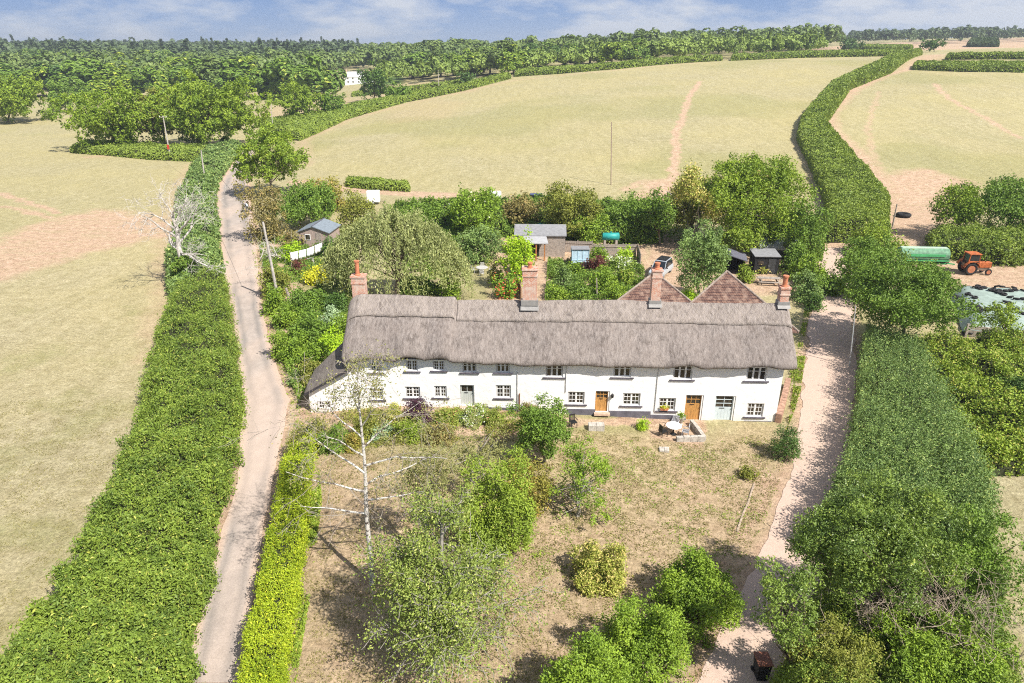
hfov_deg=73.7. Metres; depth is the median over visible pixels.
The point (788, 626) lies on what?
young tree
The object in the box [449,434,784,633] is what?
weeds
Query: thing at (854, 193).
field hedge
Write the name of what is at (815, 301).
garden shrub
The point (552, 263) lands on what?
undergrowth
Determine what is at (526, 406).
garden shrub
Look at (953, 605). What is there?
dead bush
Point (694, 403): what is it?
door
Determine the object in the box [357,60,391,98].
field tree
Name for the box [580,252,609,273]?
maroon bush
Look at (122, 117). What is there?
oak tree
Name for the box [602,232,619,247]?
oil tank
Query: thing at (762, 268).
garden shrub
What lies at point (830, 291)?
garden shrub
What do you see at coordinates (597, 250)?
garden shrub
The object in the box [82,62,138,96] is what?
woodland tree
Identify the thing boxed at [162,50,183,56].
woodland tree
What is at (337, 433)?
garden shrub
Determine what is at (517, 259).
lime conifer
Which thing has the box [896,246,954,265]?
tank trailer
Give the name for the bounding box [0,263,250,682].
hedgerow
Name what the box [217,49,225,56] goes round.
woodland tree
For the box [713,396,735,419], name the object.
door
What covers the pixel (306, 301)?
garden shrub
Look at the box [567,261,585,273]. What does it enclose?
garden shrub
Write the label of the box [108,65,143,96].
woodland tree
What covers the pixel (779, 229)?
back hedge
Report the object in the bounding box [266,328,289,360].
garden shrub
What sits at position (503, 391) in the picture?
window
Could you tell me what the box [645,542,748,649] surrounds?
broad shrub
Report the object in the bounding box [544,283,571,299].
garden shrub
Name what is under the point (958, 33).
distant wood
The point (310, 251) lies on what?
sheet
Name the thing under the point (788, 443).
juniper
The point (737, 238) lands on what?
broadleaf tree
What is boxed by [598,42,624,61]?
woodland tree
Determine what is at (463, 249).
garden shrub
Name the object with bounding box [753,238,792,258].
round roofed shed
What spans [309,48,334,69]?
woodland tree
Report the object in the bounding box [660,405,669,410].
window box
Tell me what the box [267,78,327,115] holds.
oak tree
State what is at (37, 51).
woodland tree
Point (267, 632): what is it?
clipped hedge
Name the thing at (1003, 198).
broadleaf tree
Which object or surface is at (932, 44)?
field tree
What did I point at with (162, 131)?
field tree
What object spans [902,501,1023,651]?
broadleaf tree
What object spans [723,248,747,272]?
open shed
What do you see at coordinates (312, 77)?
woodland tree
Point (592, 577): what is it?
round bush
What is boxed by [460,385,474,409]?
door
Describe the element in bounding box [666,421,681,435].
patio table
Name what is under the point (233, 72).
woodland tree
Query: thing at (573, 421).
garden chair
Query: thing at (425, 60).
woodland tree
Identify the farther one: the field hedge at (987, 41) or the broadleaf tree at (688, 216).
the field hedge at (987, 41)
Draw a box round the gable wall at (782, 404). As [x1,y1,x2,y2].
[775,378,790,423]
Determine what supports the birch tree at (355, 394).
on the ground at (82, 288)
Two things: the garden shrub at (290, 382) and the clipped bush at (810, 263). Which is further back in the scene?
the clipped bush at (810, 263)
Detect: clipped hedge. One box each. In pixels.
[233,428,320,682]
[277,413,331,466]
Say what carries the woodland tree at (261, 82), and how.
on the ground at (82, 288)
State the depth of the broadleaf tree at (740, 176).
88.48 m
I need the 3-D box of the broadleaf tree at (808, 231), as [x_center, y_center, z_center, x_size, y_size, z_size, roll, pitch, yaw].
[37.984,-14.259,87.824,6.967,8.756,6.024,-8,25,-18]
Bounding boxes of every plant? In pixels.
[367,419,395,443]
[636,415,649,431]
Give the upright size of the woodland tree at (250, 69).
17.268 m
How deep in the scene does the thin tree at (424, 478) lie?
35.04 m
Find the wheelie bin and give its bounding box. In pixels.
[750,651,773,680]
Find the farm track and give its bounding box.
[698,248,856,682]
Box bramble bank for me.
[901,323,1023,477]
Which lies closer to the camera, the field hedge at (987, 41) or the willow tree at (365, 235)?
the willow tree at (365, 235)
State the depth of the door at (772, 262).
84.35 m
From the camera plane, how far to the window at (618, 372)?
50.47 m
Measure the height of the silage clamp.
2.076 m
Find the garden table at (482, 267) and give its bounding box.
[476,265,487,273]
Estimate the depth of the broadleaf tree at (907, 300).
60.06 m
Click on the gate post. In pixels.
(894, 216)
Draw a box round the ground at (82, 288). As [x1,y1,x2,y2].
[0,36,1023,682]
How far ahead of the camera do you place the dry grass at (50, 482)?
45.38 m
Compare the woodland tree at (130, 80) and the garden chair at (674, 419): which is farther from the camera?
the woodland tree at (130, 80)
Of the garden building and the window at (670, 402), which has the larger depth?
the garden building
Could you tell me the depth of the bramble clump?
90.34 m
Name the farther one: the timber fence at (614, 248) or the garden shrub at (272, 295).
the timber fence at (614, 248)
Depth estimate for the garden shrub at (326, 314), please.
68.02 m
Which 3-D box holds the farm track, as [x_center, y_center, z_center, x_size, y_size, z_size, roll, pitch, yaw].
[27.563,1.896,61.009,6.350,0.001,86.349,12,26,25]
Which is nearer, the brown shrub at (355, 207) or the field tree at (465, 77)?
the brown shrub at (355, 207)
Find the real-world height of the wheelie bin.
1.090 m
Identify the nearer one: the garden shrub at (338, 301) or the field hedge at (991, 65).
the garden shrub at (338, 301)
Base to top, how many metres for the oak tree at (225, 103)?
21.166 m
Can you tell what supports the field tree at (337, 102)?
on the ground at (82, 288)
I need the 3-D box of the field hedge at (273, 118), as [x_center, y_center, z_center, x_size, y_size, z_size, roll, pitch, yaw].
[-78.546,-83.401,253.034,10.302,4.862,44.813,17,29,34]
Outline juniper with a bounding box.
[768,422,804,462]
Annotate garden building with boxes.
[514,224,566,260]
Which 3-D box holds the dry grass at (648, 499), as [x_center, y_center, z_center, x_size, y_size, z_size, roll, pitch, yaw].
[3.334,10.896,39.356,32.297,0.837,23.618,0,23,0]
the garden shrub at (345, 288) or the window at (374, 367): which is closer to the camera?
the window at (374, 367)
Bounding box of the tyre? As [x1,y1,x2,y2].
[896,212,911,217]
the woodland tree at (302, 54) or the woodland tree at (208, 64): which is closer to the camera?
the woodland tree at (208, 64)
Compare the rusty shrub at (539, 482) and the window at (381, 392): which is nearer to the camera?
the rusty shrub at (539, 482)
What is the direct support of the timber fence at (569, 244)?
on the ground at (82, 288)
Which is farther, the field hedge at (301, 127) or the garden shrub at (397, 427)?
the field hedge at (301, 127)
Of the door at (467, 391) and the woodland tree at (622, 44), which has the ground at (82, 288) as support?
the woodland tree at (622, 44)
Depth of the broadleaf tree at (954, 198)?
96.79 m
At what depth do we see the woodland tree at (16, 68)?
382.71 m
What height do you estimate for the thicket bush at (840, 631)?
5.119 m
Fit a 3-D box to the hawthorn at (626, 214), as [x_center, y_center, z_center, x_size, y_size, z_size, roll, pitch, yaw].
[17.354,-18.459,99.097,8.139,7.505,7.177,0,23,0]
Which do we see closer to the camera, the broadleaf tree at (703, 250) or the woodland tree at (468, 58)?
the broadleaf tree at (703, 250)
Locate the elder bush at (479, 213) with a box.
[446,182,504,238]
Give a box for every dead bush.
[807,552,941,675]
[849,555,1023,679]
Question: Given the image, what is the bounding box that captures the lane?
[185,150,289,682]
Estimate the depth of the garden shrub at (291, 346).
60.62 m
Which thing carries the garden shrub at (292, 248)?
on the ground at (82, 288)
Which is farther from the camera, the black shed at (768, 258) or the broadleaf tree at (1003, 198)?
the broadleaf tree at (1003, 198)
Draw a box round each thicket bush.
[777,611,887,682]
[865,603,1023,682]
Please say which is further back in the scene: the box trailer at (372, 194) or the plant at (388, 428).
the box trailer at (372, 194)
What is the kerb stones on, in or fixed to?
on the ground at (82, 288)
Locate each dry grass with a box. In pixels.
[0,400,126,646]
[293,426,779,682]
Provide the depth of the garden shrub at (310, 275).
80.78 m
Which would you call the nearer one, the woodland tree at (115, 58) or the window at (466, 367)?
the window at (466, 367)
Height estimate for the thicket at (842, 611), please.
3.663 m
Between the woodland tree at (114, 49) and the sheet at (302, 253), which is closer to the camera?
the sheet at (302, 253)
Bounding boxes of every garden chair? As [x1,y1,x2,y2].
[569,413,577,427]
[658,423,667,435]
[672,415,679,422]
[681,424,689,435]
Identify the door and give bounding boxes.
[315,233,321,242]
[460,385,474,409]
[531,244,538,256]
[594,391,609,415]
[684,395,703,419]
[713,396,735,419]
[767,258,776,273]
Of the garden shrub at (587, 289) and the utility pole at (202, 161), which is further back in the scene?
the utility pole at (202, 161)
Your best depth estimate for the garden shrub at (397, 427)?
47.56 m
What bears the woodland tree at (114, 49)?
on the ground at (82, 288)
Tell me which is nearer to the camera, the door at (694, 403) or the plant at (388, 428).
the plant at (388, 428)
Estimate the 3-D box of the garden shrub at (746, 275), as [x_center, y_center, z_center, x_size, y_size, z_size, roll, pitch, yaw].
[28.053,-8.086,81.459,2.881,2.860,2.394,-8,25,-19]
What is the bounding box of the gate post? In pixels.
[891,204,897,227]
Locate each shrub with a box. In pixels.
[255,264,292,296]
[259,279,287,316]
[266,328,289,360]
[270,299,301,328]
[273,326,308,365]
[277,239,300,261]
[280,227,306,247]
[282,283,323,321]
[283,368,306,388]
[284,308,331,347]
[290,257,306,273]
[294,340,328,373]
[295,354,320,388]
[300,259,332,286]
[302,175,350,211]
[312,287,330,307]
[314,234,335,255]
[316,322,343,358]
[316,422,351,455]
[317,303,342,327]
[319,290,352,314]
[328,312,346,337]
[333,185,377,235]
[338,250,371,297]
[341,432,361,453]
[350,406,382,439]
[380,400,408,424]
[391,415,424,444]
[420,422,455,447]
[434,263,463,299]
[454,445,542,571]
[456,239,475,257]
[485,257,505,287]
[500,455,556,516]
[519,400,540,413]
[537,624,636,682]
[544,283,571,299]
[551,262,575,292]
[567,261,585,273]
[569,279,596,299]
[589,244,609,260]
[599,591,695,682]
[603,283,626,299]
[606,254,636,271]
[615,243,636,259]
[615,265,637,288]
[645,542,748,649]
[680,285,697,300]
[736,261,758,283]
[737,462,762,480]
[752,264,769,273]
[789,267,826,305]
[800,291,827,311]
[818,272,851,296]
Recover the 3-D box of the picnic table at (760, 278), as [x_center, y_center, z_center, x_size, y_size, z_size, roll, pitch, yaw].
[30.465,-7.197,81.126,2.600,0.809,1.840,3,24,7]
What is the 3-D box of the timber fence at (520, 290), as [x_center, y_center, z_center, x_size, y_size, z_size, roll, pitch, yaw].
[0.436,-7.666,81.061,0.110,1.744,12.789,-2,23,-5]
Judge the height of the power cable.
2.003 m
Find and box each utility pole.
[159,116,169,151]
[200,150,204,172]
[262,222,279,300]
[610,122,611,184]
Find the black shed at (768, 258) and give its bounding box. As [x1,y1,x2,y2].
[748,248,780,273]
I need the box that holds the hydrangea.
[488,268,519,299]
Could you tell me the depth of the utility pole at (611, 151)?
133.84 m
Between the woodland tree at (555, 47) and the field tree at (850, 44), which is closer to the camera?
the woodland tree at (555, 47)
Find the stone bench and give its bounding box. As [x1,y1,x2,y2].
[588,422,604,430]
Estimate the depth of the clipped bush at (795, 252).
84.27 m
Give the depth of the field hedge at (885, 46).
458.44 m
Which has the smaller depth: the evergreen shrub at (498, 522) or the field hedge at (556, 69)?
the evergreen shrub at (498, 522)
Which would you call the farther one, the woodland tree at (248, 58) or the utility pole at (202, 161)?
the woodland tree at (248, 58)
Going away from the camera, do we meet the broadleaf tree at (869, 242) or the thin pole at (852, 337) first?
the thin pole at (852, 337)
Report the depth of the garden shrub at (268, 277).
76.02 m
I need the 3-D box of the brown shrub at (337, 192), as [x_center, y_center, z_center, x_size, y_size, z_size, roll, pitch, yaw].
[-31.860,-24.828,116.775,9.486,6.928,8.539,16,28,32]
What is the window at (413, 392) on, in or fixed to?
in the thatched cottage
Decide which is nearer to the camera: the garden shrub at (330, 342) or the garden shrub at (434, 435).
the garden shrub at (434, 435)
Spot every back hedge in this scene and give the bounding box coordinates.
[391,193,662,244]
[745,215,823,251]
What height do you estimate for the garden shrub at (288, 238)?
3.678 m
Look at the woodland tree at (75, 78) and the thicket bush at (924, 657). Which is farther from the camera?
the woodland tree at (75, 78)
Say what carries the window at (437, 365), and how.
in the thatched cottage
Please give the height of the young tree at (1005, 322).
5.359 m
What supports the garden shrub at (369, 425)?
on the ground at (82, 288)
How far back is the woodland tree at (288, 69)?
339.03 m
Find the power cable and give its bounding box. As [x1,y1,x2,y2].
[202,152,262,221]
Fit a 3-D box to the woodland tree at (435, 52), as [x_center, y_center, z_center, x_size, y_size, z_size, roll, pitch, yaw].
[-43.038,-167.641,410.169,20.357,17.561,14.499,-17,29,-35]
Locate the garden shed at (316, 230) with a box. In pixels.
[296,218,340,247]
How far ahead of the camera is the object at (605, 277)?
76.70 m
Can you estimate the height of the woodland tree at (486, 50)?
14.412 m
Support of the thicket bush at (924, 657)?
on the ground at (82, 288)
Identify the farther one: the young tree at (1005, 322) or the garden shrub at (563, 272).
the garden shrub at (563, 272)
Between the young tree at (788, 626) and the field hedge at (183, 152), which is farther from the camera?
the field hedge at (183, 152)
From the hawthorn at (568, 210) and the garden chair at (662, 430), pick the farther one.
the hawthorn at (568, 210)
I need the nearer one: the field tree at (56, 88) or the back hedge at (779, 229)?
the back hedge at (779, 229)
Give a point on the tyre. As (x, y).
(903, 214)
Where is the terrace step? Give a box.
[659,446,668,452]
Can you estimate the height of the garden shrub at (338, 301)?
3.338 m
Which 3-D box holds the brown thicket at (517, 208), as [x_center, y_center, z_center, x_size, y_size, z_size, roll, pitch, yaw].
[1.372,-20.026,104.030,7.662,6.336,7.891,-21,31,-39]
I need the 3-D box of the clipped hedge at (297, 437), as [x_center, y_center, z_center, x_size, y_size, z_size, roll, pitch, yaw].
[-14.284,6.558,47.023,1.554,2.622,5.867,8,25,18]
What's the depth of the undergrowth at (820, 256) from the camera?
100.69 m
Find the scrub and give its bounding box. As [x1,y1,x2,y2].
[231,177,288,244]
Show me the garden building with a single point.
(547, 240)
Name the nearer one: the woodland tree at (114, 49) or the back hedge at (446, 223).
the back hedge at (446, 223)
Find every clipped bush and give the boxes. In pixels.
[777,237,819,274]
[781,252,830,282]
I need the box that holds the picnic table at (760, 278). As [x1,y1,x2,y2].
[756,276,781,284]
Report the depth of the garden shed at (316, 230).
95.32 m
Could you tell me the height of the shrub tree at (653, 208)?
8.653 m
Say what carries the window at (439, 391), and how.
in the thatched cottage
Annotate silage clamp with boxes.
[951,286,1023,336]
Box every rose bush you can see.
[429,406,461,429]
[456,402,490,430]
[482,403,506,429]
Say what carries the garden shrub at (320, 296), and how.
on the ground at (82, 288)
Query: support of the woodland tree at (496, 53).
on the ground at (82, 288)
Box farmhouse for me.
[345,70,373,84]
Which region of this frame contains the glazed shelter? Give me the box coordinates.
[571,246,589,262]
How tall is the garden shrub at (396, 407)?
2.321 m
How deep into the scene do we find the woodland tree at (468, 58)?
381.60 m
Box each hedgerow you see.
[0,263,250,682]
[163,135,242,297]
[820,313,1006,558]
[922,217,1023,267]
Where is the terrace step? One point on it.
(664, 449)
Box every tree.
[0,60,19,74]
[0,63,40,93]
[0,72,55,122]
[18,66,50,96]
[20,48,40,53]
[30,49,54,56]
[32,62,72,91]
[41,80,92,112]
[46,80,165,151]
[47,57,114,94]
[68,65,108,92]
[81,50,117,60]
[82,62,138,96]
[105,47,124,54]
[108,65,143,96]
[112,52,132,64]
[114,175,262,277]
[125,50,140,57]
[129,86,186,143]
[131,65,170,96]
[148,61,180,93]
[151,67,280,143]
[154,49,175,55]
[159,57,190,64]
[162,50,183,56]
[167,58,204,90]
[181,51,193,56]
[190,56,247,94]
[208,60,255,97]
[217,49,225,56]
[221,336,463,585]
[225,55,258,67]
[230,121,311,195]
[245,64,278,94]
[249,61,290,97]
[265,56,312,92]
[266,176,338,227]
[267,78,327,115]
[288,50,307,62]
[288,55,346,98]
[306,61,329,74]
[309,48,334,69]
[314,89,346,110]
[315,203,476,302]
[344,475,569,682]
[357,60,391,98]
[384,80,411,95]
[391,415,474,534]
[398,51,429,78]
[401,197,445,226]
[403,51,430,77]
[425,46,448,76]
[436,407,509,497]
[443,52,462,75]
[451,48,479,75]
[454,222,508,266]
[456,71,475,82]
[470,52,485,75]
[477,47,497,73]
[485,40,516,72]
[495,43,530,73]
[503,392,576,463]
[520,42,539,66]
[527,47,548,66]
[533,41,555,60]
[547,43,572,64]
[547,432,631,525]
[567,210,614,244]
[568,43,584,64]
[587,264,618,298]
[592,42,607,62]
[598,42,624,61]
[601,41,630,60]
[620,38,653,60]
[636,186,679,244]
[664,158,778,245]
[664,173,708,239]
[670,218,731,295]
[691,150,821,246]
[713,217,770,254]
[749,555,828,663]
[778,196,839,255]
[785,462,979,617]
[797,527,843,591]
[813,247,989,334]
[836,230,902,299]
[837,37,865,49]
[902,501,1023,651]
[919,37,947,51]
[926,179,988,225]
[960,173,1023,230]
[975,300,1023,342]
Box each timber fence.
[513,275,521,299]
[565,240,592,252]
[593,243,640,263]
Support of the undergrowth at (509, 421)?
on the ground at (82, 288)
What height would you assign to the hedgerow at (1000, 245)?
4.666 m
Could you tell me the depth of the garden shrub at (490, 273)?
79.13 m
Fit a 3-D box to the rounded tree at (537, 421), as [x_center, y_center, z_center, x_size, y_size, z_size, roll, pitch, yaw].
[1.855,5.949,45.004,4.927,4.908,4.212,0,23,0]
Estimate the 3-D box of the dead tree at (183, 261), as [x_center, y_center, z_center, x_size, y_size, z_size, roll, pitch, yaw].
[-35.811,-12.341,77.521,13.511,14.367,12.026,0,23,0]
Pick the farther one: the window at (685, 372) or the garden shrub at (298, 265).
the garden shrub at (298, 265)
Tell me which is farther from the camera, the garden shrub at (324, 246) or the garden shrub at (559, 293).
the garden shrub at (324, 246)
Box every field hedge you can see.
[69,138,207,161]
[254,111,308,127]
[258,72,510,140]
[345,175,410,191]
[351,79,461,96]
[514,54,722,76]
[730,48,903,60]
[796,48,922,242]
[855,43,913,49]
[911,59,1023,72]
[945,51,1023,59]
[966,36,999,46]
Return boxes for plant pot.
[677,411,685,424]
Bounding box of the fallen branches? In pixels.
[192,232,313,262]
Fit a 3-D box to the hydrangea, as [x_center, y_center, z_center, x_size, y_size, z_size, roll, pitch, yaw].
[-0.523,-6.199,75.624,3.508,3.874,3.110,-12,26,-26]
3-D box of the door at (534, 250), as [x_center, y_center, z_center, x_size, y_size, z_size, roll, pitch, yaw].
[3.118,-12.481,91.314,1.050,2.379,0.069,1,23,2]
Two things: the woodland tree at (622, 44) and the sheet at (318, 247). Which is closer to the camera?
the sheet at (318, 247)
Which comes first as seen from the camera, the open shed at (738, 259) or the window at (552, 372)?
the window at (552, 372)
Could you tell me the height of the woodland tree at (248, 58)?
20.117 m
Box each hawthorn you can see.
[540,178,603,238]
[606,188,656,233]
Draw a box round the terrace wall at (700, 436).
[676,420,705,441]
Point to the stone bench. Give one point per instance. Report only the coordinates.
(596, 426)
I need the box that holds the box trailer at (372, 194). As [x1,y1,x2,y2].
[366,190,379,204]
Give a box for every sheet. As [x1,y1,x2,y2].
[290,251,297,260]
[299,249,305,258]
[307,246,313,256]
[315,243,321,253]
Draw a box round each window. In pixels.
[305,234,310,239]
[368,363,384,373]
[369,389,385,401]
[403,360,420,372]
[403,387,422,399]
[430,361,447,372]
[432,386,449,398]
[460,363,478,373]
[493,364,512,374]
[493,385,513,399]
[543,366,565,378]
[565,392,586,405]
[610,367,633,378]
[619,393,642,407]
[655,398,677,412]
[669,366,694,381]
[743,367,768,382]
[743,403,764,418]
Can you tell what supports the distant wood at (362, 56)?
on the ground at (82, 288)
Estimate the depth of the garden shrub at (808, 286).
75.24 m
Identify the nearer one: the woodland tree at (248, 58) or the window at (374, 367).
the window at (374, 367)
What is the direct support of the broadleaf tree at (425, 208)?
on the ground at (82, 288)
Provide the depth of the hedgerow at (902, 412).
44.70 m
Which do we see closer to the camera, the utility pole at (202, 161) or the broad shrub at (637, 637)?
the broad shrub at (637, 637)
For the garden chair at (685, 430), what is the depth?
49.20 m
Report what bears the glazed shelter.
on the ground at (82, 288)
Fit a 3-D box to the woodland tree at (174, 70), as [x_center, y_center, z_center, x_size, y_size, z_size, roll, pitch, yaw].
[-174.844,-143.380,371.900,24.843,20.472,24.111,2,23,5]
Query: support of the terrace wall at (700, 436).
on the ground at (82, 288)
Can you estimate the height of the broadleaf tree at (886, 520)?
10.077 m
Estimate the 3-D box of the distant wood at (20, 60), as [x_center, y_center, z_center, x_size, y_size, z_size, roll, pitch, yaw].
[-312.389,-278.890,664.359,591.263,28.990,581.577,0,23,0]
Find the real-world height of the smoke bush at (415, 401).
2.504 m
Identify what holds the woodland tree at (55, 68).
on the ground at (82, 288)
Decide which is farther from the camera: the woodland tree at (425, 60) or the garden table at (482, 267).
the woodland tree at (425, 60)
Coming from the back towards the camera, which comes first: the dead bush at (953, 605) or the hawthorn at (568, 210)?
the hawthorn at (568, 210)
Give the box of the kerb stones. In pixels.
[736,483,754,531]
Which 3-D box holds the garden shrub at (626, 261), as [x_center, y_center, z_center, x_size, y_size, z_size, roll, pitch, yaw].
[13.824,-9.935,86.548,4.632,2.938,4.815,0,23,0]
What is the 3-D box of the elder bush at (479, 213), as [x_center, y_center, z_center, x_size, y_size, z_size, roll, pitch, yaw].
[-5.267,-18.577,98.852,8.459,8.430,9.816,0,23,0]
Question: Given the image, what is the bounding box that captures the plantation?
[370,30,828,80]
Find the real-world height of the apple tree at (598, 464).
5.551 m
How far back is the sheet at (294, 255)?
87.14 m
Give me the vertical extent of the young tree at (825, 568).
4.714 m
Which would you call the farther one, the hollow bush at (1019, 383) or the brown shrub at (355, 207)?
the brown shrub at (355, 207)
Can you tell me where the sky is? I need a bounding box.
[0,0,1023,43]
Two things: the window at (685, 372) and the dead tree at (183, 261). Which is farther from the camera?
the dead tree at (183, 261)
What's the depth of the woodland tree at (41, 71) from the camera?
366.50 m
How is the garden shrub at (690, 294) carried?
on the ground at (82, 288)
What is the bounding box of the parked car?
[648,255,672,277]
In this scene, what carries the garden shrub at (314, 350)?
on the ground at (82, 288)
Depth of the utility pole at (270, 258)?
73.41 m
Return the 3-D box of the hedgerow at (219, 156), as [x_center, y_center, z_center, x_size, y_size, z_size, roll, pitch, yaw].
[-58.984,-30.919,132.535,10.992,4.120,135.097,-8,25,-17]
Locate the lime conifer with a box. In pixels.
[495,225,536,289]
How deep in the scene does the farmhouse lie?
426.24 m
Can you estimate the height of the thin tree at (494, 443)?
6.639 m
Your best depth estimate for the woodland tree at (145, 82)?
365.67 m
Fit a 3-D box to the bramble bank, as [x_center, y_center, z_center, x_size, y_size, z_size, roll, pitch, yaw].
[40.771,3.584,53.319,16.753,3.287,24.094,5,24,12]
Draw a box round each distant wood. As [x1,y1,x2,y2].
[0,34,360,54]
[0,37,486,74]
[304,22,845,69]
[842,24,1023,40]
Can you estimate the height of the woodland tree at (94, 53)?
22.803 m
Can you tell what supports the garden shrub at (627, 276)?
on the ground at (82, 288)
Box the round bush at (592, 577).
[566,538,633,599]
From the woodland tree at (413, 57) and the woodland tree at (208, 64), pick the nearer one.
the woodland tree at (208, 64)
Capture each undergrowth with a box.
[258,234,351,401]
[338,403,523,448]
[383,192,825,261]
[399,230,654,299]
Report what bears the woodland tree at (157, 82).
on the ground at (82, 288)
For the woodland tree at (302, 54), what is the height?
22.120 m
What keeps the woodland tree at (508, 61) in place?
on the ground at (82, 288)
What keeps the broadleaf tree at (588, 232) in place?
on the ground at (82, 288)
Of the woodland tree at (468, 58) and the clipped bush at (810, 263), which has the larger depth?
the woodland tree at (468, 58)
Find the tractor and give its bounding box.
[956,251,992,274]
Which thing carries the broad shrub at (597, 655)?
on the ground at (82, 288)
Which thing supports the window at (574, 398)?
in the thatched cottage
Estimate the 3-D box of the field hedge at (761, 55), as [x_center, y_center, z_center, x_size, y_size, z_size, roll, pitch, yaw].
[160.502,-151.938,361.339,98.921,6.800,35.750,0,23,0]
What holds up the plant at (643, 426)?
on the ground at (82, 288)
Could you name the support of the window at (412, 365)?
in the thatched cottage
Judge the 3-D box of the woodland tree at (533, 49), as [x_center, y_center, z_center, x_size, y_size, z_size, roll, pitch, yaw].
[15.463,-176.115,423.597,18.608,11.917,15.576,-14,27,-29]
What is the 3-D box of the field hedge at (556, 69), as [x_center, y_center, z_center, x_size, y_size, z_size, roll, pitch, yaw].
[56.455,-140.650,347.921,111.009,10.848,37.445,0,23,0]
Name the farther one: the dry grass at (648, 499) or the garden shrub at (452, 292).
the garden shrub at (452, 292)
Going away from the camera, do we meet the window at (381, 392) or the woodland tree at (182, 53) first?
the window at (381, 392)
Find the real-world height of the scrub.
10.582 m
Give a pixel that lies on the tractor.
(971, 263)
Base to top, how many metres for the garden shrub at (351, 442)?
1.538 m
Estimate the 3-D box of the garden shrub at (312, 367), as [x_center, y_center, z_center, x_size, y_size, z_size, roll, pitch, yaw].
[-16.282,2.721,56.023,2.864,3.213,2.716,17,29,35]
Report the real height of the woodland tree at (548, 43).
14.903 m
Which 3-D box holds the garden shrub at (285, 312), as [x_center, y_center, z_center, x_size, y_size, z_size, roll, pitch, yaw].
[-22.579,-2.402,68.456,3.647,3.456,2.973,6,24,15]
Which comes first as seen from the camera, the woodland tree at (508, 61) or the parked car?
the parked car
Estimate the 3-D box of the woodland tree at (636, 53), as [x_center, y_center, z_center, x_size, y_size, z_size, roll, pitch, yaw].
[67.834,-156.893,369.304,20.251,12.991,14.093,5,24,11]
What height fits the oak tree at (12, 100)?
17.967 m
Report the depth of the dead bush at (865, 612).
30.18 m
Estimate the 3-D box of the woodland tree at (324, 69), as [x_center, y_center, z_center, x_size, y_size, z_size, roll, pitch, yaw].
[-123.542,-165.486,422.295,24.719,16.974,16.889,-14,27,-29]
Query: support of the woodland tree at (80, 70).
on the ground at (82, 288)
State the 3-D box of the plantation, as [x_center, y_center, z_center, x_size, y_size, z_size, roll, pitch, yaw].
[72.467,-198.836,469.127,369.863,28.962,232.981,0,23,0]
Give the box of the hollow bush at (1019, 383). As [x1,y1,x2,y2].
[988,373,1023,404]
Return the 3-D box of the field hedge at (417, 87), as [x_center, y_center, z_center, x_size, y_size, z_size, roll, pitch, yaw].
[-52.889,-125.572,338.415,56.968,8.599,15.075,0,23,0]
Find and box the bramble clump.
[846,215,909,259]
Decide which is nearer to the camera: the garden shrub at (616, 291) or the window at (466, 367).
the window at (466, 367)
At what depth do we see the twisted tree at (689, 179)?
89.59 m
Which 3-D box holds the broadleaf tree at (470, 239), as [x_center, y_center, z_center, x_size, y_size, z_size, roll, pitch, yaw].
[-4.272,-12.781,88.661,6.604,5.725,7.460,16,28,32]
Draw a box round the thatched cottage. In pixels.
[304,260,798,421]
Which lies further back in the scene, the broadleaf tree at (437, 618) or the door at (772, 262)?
the door at (772, 262)
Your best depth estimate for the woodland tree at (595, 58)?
405.03 m
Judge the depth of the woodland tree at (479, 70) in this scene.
383.28 m
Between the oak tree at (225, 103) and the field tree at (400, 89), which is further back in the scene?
the field tree at (400, 89)
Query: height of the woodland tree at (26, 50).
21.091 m
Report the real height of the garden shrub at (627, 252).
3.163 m
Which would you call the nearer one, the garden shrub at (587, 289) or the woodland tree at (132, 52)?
the garden shrub at (587, 289)
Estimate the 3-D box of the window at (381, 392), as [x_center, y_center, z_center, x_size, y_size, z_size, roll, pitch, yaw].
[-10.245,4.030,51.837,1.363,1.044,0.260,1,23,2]
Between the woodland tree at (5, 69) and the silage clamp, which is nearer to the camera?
the silage clamp
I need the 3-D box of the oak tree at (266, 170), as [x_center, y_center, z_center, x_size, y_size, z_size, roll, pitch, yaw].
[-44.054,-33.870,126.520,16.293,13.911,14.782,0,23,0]
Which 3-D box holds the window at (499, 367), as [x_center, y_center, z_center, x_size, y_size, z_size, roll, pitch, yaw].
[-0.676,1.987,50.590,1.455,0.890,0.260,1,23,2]
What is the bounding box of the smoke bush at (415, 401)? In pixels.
[400,396,434,428]
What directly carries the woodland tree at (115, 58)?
on the ground at (82, 288)
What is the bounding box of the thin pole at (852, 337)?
[849,306,855,365]
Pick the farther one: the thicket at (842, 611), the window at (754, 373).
the window at (754, 373)
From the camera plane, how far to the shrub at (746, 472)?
44.62 m
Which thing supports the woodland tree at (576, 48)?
on the ground at (82, 288)
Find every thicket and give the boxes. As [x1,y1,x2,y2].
[501,190,548,224]
[766,536,1023,682]
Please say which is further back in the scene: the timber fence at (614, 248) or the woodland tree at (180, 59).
the woodland tree at (180, 59)

